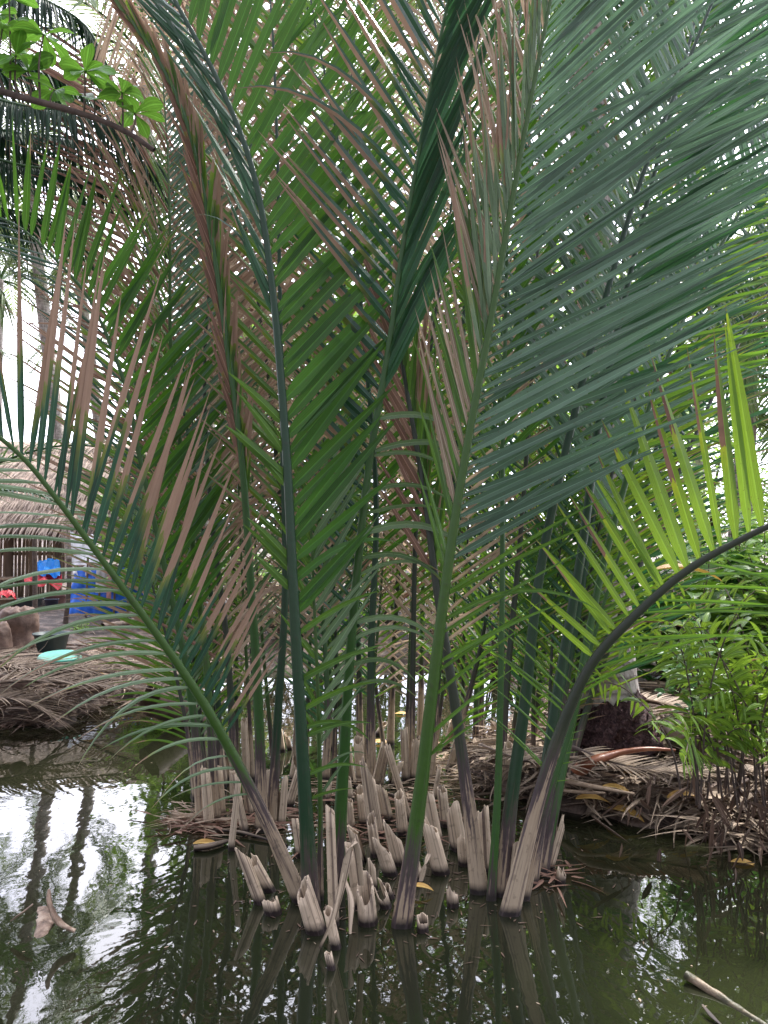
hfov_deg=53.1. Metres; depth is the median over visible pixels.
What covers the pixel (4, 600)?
basin
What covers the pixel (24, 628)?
palm stump
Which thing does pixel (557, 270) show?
tree
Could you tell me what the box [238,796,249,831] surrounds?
cut stump
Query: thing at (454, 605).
nipa palm frond
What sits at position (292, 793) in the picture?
cut stump
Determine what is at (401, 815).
cut stump
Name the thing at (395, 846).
cut stump
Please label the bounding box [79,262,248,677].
nipa palm frond
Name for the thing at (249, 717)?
nipa palm frond
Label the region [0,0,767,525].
sky
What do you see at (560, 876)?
cut stump
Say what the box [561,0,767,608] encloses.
nipa palm frond
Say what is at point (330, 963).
cut stump
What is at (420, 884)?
fallen leaf
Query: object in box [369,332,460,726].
nipa palm frond
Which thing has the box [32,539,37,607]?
wooden post
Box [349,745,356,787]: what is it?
cut stump
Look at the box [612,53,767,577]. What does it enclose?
coconut palm
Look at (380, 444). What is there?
tree
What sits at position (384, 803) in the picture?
cut stump
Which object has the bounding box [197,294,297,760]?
nipa palm frond
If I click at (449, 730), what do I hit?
cut stump
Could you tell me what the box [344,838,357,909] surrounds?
cut stump
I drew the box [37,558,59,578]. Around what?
bright tarp
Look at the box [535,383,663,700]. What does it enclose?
nipa palm frond
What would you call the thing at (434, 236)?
tree
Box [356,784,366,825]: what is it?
cut stump
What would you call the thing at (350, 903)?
broken stalk
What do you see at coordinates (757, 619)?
shrub
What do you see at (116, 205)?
nipa palm frond
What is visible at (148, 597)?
shrub
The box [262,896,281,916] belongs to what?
cut stump
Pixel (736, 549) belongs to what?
shrub
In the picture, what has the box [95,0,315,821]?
nipa palm frond
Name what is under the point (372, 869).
cut stump
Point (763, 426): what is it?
coconut palm
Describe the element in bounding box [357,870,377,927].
cut stump
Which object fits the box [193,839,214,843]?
fallen leaf
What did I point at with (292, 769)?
cut stump
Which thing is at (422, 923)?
cut stump
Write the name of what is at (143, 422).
tree
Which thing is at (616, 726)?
coconut palm
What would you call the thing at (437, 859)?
cut stump
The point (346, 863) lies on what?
folded stalk
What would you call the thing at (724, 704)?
fern bush
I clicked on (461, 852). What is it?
cut stump
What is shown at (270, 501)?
tree
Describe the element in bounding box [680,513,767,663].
shrub
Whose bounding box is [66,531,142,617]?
tarp shelter
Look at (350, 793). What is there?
cut stump
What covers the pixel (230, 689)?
nipa palm frond
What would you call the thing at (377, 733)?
cut stump
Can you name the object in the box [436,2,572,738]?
nipa palm frond
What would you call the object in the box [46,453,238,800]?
nipa palm frond
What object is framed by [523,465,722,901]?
nipa palm frond
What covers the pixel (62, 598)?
basin
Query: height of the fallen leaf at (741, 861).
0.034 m
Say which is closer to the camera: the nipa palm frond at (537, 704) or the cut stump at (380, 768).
the cut stump at (380, 768)
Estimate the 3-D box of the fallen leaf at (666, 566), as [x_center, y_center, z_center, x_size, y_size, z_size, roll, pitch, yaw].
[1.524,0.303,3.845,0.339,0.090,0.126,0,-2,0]
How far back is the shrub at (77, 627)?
9.59 m
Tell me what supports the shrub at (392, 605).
on the ground
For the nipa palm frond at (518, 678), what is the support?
in the water
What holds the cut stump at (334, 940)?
on the water
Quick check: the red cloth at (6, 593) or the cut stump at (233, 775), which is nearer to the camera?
the cut stump at (233, 775)
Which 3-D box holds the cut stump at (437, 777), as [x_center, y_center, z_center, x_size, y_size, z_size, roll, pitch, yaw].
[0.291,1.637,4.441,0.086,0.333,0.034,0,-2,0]
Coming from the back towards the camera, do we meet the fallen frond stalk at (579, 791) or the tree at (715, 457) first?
the tree at (715, 457)
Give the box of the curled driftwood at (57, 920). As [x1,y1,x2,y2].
[46,889,75,932]
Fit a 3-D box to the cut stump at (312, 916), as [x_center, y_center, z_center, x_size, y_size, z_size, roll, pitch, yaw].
[-0.257,1.577,2.955,0.158,0.354,0.089,0,-2,0]
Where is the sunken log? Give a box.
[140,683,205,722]
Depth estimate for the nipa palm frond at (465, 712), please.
5.19 m
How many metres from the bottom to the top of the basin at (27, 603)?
0.162 m
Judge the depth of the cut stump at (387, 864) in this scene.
3.43 m
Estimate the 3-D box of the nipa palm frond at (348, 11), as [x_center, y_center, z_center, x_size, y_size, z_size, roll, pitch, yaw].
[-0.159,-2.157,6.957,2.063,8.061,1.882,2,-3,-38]
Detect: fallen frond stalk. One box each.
[563,789,604,793]
[565,778,634,794]
[571,747,675,775]
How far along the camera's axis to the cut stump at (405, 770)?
4.79 m
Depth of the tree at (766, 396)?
12.58 m
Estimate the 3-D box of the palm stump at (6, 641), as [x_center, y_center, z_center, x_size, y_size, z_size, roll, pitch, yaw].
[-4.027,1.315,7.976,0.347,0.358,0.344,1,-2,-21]
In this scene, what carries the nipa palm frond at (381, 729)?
in the water
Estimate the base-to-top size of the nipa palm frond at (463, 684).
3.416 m
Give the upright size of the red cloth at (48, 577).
0.272 m
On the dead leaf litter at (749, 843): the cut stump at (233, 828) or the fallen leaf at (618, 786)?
the fallen leaf at (618, 786)
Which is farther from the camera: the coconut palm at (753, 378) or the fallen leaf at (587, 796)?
the coconut palm at (753, 378)
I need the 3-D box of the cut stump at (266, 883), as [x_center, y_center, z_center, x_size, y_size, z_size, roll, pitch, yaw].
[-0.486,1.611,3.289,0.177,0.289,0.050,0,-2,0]
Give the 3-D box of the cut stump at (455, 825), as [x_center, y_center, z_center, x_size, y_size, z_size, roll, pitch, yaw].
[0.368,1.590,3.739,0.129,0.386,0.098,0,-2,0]
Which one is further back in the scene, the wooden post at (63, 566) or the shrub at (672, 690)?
the wooden post at (63, 566)
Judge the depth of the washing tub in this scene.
7.99 m
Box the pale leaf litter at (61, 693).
[0,641,204,734]
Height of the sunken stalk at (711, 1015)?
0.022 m
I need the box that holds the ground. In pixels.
[0,526,767,849]
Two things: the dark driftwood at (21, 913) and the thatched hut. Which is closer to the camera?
the dark driftwood at (21, 913)
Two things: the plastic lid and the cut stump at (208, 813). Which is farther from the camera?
the plastic lid
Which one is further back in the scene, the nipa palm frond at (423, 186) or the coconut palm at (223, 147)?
the coconut palm at (223, 147)
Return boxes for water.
[0,665,767,1023]
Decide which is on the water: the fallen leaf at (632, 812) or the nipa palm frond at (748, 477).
the nipa palm frond at (748, 477)
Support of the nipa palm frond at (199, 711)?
in the water
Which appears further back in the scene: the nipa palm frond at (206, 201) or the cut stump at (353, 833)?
the nipa palm frond at (206, 201)
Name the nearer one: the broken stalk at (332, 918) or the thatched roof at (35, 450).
the broken stalk at (332, 918)
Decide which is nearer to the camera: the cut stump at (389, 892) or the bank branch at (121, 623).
the cut stump at (389, 892)
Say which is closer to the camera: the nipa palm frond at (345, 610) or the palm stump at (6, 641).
the nipa palm frond at (345, 610)
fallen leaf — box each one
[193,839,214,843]
[416,882,433,890]
[576,794,608,802]
[603,783,629,791]
[608,805,643,821]
[656,563,722,581]
[667,790,694,797]
[731,858,753,865]
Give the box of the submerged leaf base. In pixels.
[34,906,53,937]
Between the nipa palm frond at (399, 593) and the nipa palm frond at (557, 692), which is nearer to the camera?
the nipa palm frond at (557, 692)
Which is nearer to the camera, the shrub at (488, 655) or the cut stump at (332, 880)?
the cut stump at (332, 880)
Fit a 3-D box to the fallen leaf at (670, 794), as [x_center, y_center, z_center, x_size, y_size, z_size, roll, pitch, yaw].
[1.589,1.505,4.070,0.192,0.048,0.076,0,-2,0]
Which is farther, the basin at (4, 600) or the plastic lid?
the basin at (4, 600)
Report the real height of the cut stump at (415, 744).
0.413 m
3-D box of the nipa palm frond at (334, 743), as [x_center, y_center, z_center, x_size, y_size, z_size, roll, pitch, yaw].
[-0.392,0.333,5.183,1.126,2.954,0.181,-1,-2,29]
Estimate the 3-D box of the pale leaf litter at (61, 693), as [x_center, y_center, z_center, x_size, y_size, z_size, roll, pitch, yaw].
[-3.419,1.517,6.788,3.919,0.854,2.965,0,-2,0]
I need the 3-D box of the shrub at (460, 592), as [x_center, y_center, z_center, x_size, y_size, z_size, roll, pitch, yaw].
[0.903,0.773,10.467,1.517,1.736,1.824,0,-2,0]
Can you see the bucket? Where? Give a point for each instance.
(51, 601)
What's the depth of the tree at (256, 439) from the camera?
23.88 m
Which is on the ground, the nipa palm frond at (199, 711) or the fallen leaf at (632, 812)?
the fallen leaf at (632, 812)
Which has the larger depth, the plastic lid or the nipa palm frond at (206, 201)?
the plastic lid
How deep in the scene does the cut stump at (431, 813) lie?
3.81 m
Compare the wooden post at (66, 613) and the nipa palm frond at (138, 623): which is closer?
the nipa palm frond at (138, 623)
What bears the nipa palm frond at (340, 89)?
in the water
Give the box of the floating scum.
[145,819,699,963]
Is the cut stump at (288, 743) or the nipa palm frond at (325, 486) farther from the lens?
the cut stump at (288, 743)
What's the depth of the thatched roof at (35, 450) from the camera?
6.88 m
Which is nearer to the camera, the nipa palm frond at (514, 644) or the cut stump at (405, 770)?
the cut stump at (405, 770)
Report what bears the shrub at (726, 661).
on the ground
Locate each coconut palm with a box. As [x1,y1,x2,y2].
[0,0,183,332]
[0,0,206,400]
[0,14,144,564]
[0,158,156,558]
[0,226,105,409]
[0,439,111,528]
[120,0,325,593]
[248,0,462,582]
[370,0,570,587]
[410,0,746,763]
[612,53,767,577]
[651,231,767,554]
[674,165,767,440]
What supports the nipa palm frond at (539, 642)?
on the ground
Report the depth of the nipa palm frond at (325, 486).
3.35 m
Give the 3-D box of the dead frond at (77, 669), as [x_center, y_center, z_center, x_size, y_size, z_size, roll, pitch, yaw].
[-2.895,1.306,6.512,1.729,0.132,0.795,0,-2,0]
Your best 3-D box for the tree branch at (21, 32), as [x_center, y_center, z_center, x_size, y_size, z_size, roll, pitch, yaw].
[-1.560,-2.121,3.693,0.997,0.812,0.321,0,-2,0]
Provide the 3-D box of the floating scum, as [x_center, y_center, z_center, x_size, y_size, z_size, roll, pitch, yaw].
[0.311,1.630,3.628,2.203,0.001,1.956,-1,-2,22]
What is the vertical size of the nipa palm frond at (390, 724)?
7.396 m
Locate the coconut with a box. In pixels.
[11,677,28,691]
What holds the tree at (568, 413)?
on the ground
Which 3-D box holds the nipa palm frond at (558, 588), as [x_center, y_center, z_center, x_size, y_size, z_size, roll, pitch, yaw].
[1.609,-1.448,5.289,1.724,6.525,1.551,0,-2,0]
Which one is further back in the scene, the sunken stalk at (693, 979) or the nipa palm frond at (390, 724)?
the nipa palm frond at (390, 724)
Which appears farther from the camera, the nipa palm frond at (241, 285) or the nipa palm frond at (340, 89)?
the nipa palm frond at (340, 89)
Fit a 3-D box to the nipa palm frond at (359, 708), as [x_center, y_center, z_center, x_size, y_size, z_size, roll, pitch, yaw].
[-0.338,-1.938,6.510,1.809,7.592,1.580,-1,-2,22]
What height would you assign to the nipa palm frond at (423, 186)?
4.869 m
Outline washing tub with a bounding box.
[32,631,69,652]
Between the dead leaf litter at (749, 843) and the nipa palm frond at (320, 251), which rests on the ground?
the dead leaf litter at (749, 843)
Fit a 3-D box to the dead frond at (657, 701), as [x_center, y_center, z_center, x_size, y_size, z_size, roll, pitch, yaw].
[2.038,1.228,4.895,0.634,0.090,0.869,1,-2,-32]
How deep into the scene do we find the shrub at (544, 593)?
9.35 m
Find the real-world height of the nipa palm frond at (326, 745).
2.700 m
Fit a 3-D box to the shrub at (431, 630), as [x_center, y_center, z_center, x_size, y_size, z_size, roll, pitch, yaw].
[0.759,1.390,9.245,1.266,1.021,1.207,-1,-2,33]
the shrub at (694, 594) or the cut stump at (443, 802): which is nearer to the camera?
the cut stump at (443, 802)
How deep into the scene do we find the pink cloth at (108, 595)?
10.92 m
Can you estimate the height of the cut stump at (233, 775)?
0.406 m
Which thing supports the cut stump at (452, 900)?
on the water
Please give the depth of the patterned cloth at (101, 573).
10.97 m
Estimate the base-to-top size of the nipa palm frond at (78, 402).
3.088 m
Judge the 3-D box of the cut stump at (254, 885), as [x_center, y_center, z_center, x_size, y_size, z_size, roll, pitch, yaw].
[-0.527,1.571,3.182,0.183,0.372,0.052,0,-2,0]
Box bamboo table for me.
[0,577,39,596]
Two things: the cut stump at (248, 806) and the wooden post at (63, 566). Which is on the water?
the cut stump at (248, 806)
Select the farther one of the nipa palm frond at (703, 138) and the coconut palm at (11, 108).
the coconut palm at (11, 108)
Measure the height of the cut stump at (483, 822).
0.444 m
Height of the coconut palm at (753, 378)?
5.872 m
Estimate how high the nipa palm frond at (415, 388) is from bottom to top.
3.149 m
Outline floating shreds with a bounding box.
[134,749,606,904]
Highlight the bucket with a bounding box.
[44,598,58,605]
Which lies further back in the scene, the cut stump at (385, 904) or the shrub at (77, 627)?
the shrub at (77, 627)
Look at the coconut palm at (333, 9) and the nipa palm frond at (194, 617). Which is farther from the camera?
the coconut palm at (333, 9)
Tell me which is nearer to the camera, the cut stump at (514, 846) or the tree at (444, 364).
the cut stump at (514, 846)
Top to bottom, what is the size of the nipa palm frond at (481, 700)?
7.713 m
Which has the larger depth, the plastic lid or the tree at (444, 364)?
the tree at (444, 364)
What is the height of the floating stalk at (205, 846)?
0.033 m
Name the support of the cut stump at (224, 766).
on the water
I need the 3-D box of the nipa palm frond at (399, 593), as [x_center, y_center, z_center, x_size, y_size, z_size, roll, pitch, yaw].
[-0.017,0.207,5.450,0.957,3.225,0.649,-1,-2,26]
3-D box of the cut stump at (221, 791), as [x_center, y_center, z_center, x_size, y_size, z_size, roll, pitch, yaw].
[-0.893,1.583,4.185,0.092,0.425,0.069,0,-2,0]
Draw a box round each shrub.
[70,623,103,632]
[96,477,189,620]
[204,547,309,621]
[236,566,308,639]
[253,505,388,616]
[336,508,446,622]
[391,591,475,663]
[401,535,479,628]
[418,507,561,675]
[495,544,566,643]
[630,545,765,679]
[630,555,708,680]
[638,493,767,631]
[642,623,752,687]
[655,608,745,749]
[677,510,767,655]
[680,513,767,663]
[696,512,767,660]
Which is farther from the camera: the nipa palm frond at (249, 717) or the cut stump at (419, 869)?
the nipa palm frond at (249, 717)
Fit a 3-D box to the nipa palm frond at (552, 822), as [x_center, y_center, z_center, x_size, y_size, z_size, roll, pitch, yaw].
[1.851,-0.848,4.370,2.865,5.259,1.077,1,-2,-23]
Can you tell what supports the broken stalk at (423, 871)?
on the water
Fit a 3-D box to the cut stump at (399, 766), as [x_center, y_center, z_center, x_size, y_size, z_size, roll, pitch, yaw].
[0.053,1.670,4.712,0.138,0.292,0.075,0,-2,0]
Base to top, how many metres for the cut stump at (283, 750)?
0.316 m
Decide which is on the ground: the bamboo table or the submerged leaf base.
the bamboo table
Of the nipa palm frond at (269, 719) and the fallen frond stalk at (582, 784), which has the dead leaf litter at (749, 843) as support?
the fallen frond stalk at (582, 784)
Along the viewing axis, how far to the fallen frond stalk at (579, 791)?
4.08 m
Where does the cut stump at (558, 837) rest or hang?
on the water
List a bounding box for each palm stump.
[0,605,39,647]
[0,621,12,652]
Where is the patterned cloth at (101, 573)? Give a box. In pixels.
[95,565,111,592]
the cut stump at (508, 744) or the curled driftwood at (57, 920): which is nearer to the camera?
the curled driftwood at (57, 920)
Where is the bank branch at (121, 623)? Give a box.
[101,618,137,625]
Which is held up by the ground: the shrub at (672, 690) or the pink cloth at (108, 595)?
the shrub at (672, 690)
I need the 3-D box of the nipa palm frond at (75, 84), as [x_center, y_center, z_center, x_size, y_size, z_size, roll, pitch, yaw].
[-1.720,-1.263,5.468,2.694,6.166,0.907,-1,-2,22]
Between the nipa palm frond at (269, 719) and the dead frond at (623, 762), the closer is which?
the dead frond at (623, 762)
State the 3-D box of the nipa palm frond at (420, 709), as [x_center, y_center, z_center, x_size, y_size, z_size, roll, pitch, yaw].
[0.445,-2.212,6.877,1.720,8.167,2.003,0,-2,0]
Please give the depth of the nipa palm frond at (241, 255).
6.21 m
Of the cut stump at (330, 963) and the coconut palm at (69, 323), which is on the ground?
the coconut palm at (69, 323)
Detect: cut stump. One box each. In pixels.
[200,765,213,824]
[217,765,225,816]
[223,749,227,784]
[228,776,240,850]
[230,770,236,799]
[235,847,265,905]
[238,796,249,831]
[241,718,249,773]
[242,786,253,815]
[251,853,275,892]
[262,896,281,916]
[266,769,269,798]
[278,776,287,826]
[280,729,285,752]
[284,732,291,750]
[287,768,297,806]
[289,755,295,780]
[291,818,299,857]
[297,875,326,935]
[323,905,341,950]
[324,951,335,970]
[325,782,331,801]
[325,804,338,926]
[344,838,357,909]
[347,798,354,827]
[347,825,366,864]
[348,776,353,800]
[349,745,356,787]
[353,735,364,780]
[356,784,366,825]
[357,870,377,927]
[359,756,383,836]
[367,811,379,857]
[368,858,376,890]
[372,837,397,876]
[373,742,387,786]
[374,878,391,909]
[375,721,387,735]
[376,784,393,821]
[383,819,403,866]
[384,743,409,821]
[385,883,394,899]
[389,761,403,786]
[394,788,407,835]
[400,727,409,780]
[410,735,419,780]
[417,861,424,881]
[417,912,428,933]
[423,815,449,875]
[425,791,442,841]
[433,766,441,799]
[437,785,448,827]
[442,719,452,750]
[446,886,458,908]
[447,800,464,851]
[457,834,467,866]
[477,804,490,872]
[502,739,512,779]
[510,841,518,870]
[550,814,564,870]
[554,866,565,884]
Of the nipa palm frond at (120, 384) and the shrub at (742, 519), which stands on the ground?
the shrub at (742, 519)
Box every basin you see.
[0,598,19,608]
[15,597,43,606]
[45,594,65,603]
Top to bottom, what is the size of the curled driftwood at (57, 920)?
0.149 m
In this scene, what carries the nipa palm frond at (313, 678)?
in the water
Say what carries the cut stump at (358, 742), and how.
on the water
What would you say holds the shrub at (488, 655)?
on the ground
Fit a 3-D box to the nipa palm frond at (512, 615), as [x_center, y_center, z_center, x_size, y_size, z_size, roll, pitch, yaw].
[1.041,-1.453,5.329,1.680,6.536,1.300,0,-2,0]
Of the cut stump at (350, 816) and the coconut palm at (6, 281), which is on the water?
the cut stump at (350, 816)
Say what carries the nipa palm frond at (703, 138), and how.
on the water
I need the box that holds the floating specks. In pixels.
[8,754,763,1020]
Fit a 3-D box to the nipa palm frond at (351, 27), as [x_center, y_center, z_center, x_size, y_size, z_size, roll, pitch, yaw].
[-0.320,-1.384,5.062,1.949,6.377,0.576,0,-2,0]
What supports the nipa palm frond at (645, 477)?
on the ground
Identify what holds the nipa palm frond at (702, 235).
on the ground
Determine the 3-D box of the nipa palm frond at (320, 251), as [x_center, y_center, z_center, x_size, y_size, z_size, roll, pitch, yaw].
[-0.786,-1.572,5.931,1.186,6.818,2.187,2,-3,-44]
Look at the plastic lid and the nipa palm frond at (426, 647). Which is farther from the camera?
the plastic lid
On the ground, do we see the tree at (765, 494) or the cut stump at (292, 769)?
the tree at (765, 494)
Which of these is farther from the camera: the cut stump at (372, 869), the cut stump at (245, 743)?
the cut stump at (245, 743)
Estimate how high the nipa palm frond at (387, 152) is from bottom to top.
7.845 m
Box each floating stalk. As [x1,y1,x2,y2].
[194,839,228,851]
[208,828,287,845]
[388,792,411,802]
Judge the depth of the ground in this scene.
8.22 m
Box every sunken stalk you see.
[683,971,766,1023]
[702,1004,720,1023]
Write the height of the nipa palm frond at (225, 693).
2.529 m
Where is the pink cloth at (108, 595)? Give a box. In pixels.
[106,575,110,598]
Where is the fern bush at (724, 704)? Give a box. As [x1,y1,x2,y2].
[575,575,767,881]
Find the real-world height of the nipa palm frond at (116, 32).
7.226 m
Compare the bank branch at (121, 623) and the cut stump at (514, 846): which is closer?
the cut stump at (514, 846)
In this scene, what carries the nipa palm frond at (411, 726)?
in the water
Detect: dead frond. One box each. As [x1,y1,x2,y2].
[0,647,80,674]
[0,655,131,675]
[0,664,152,692]
[0,685,78,733]
[71,652,169,688]
[451,743,609,776]
[571,745,729,781]
[642,692,740,715]
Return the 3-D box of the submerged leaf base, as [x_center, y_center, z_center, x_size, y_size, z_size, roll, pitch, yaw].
[-1.332,1.608,3.018,0.076,0.036,0.278,1,-2,-19]
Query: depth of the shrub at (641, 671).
6.84 m
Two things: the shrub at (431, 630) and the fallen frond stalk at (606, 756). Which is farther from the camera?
the shrub at (431, 630)
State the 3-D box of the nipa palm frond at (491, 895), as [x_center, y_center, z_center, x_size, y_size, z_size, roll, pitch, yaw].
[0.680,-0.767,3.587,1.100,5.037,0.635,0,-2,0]
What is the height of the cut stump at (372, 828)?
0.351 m
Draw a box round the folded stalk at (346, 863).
[335,841,363,920]
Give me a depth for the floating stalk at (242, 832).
3.88 m
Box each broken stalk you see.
[319,872,343,947]
[345,882,353,933]
[419,854,430,880]
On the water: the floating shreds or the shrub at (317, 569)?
the floating shreds
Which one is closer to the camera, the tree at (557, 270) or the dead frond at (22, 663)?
the dead frond at (22, 663)
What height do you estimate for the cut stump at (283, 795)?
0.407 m
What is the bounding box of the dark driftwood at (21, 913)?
[11,903,32,920]
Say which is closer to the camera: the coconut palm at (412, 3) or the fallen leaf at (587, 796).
the fallen leaf at (587, 796)
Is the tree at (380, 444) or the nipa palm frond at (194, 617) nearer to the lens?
the nipa palm frond at (194, 617)
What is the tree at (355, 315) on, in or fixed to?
on the ground
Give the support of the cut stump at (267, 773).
on the water
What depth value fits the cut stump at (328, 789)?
4.41 m
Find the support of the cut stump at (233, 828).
on the water
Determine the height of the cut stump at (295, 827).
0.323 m
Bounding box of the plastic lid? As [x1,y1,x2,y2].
[37,650,81,663]
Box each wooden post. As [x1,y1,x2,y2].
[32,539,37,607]
[62,542,65,578]
[62,559,71,623]
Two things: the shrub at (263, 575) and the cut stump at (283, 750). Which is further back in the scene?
the shrub at (263, 575)
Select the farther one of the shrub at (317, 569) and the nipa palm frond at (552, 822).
the shrub at (317, 569)
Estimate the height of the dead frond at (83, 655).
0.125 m
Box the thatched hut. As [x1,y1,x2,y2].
[0,441,159,599]
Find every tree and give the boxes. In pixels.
[100,365,250,595]
[100,445,217,582]
[116,286,327,604]
[193,294,294,559]
[230,255,443,568]
[317,199,450,411]
[325,288,482,592]
[377,278,552,558]
[430,294,657,555]
[458,220,626,555]
[521,314,724,528]
[616,274,760,557]
[637,389,767,573]
[662,295,767,411]
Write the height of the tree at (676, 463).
5.558 m
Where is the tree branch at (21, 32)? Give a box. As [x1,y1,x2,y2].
[0,0,164,151]
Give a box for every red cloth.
[0,590,15,598]
[24,573,61,589]
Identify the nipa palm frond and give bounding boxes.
[0,85,268,767]
[0,119,242,820]
[0,212,300,903]
[5,0,277,777]
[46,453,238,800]
[78,0,291,753]
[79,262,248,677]
[82,0,310,800]
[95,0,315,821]
[97,334,241,767]
[100,439,252,780]
[110,0,267,832]
[123,315,256,787]
[132,0,304,715]
[132,0,368,767]
[136,0,404,907]
[160,0,398,737]
[165,0,394,826]
[175,316,297,780]
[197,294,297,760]
[207,0,390,759]
[229,0,467,775]
[241,0,533,884]
[261,400,370,779]
[266,0,424,746]
[268,365,380,748]
[268,389,386,900]
[270,373,392,770]
[274,0,448,750]
[323,442,423,745]
[340,331,435,762]
[349,5,556,745]
[350,0,499,738]
[352,0,557,759]
[354,227,487,894]
[358,0,538,601]
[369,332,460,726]
[374,0,573,777]
[391,0,767,929]
[393,372,518,754]
[411,313,526,728]
[421,0,634,901]
[433,0,647,763]
[434,1,647,736]
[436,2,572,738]
[441,422,544,770]
[449,0,767,897]
[477,347,573,736]
[482,303,767,916]
[482,453,642,739]
[483,397,634,745]
[491,240,767,754]
[506,0,709,741]
[506,0,745,769]
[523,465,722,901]
[526,0,767,884]
[530,0,767,873]
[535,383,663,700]
[540,138,767,775]
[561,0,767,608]
[572,0,767,484]
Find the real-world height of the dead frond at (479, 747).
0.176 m
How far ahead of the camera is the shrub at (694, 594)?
6.51 m
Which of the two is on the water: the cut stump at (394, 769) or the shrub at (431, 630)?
the cut stump at (394, 769)
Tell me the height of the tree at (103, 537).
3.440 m
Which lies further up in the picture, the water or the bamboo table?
the bamboo table
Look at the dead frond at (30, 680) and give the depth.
6.08 m
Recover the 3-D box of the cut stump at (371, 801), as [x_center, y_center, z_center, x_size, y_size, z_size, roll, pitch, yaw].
[-0.052,1.517,3.932,0.153,0.547,0.092,0,-2,0]
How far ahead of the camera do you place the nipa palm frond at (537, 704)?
6.11 m
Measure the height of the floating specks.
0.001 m
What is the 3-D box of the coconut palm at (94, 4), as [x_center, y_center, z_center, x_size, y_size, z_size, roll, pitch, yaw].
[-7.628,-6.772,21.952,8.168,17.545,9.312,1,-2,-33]
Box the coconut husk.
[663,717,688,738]
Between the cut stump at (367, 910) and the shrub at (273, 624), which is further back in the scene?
the shrub at (273, 624)
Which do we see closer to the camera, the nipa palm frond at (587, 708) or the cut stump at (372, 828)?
the cut stump at (372, 828)
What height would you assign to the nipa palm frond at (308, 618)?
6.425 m
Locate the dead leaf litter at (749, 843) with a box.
[0,630,767,863]
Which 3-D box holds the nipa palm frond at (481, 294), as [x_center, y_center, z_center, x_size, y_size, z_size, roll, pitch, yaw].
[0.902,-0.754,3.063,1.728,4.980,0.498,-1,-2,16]
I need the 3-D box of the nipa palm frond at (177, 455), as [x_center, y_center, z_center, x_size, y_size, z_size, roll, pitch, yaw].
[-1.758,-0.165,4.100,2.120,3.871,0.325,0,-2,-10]
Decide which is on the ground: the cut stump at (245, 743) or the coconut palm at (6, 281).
the coconut palm at (6, 281)
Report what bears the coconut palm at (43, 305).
on the ground
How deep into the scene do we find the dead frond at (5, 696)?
5.92 m
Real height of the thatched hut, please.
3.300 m

